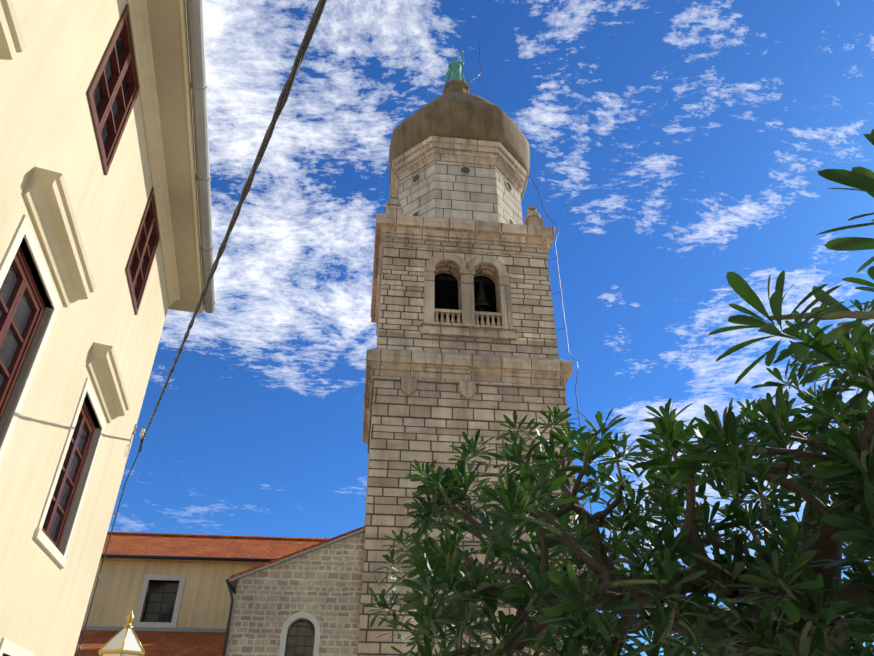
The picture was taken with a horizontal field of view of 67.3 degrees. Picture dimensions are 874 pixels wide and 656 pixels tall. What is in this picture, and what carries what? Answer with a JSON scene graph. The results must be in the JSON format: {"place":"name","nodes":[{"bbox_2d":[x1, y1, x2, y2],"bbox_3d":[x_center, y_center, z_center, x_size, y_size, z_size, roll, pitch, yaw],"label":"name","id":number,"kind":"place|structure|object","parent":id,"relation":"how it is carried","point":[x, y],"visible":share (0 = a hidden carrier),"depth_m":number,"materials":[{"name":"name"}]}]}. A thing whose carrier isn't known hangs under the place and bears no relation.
{"place":"outdoors","nodes":[
{"label":"outdoors","id":0,"kind":"place"},
{"bbox_2d":[74,525,365,655],"bbox_3d":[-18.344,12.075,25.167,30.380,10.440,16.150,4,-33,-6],"label":"building","id":1,"kind":"structure","parent":0,"point":[200,595],"depth_m":23.23,"materials":[{"name":"paint"}]},
{"bbox_2d":[358,40,591,655],"bbox_3d":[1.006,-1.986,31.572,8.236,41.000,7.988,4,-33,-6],"label":"bell tower","id":2,"kind":"structure","parent":0,"point":[462,315],"depth_m":26.28,"materials":[{"name":"stone"}]},
{"bbox_2d":[108,0,873,655],"label":"sky","id":3,"kind":"structure","parent":0,"point":[676,147],"materials":[{"name":"blue"}]},
{"label":"ground","id":4,"kind":"structure","parent":0,"visible":0},
{"bbox_2d":[0,0,214,655],"bbox_3d":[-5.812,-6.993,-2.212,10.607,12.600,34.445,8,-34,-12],"label":"street house","id":5,"kind":"structure","parent":4,"relation":"on","point":[106,252],"depth_m":8.59,"materials":[{"name":"beige paint"}]},
{"bbox_2d":[139,0,326,451],"bbox_3d":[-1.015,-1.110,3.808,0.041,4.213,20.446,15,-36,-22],"label":"overhead cable","id":6,"kind":"object","parent":5,"relation":"attached to","point":[304,45],"visible":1,"depth_m":3.58,"materials":[{"name":"black rubber"}]},
{"bbox_2d":[99,611,144,655],"bbox_3d":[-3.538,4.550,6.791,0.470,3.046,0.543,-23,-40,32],"label":"street lantern","id":7,"kind":"object","parent":4,"relation":"on","point":[124,641],"visible":1,"depth_m":7.30,"materials":[{"name":"glass"}]},
{"bbox_2d":[360,129,873,655],"bbox_3d":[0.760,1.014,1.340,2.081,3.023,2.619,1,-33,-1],"label":"pittosporum tree","id":8,"kind":"object","parent":4,"relation":"on","point":[794,593],"visible":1,"depth_m":1.32,"materials":[{"name":"green plant"}]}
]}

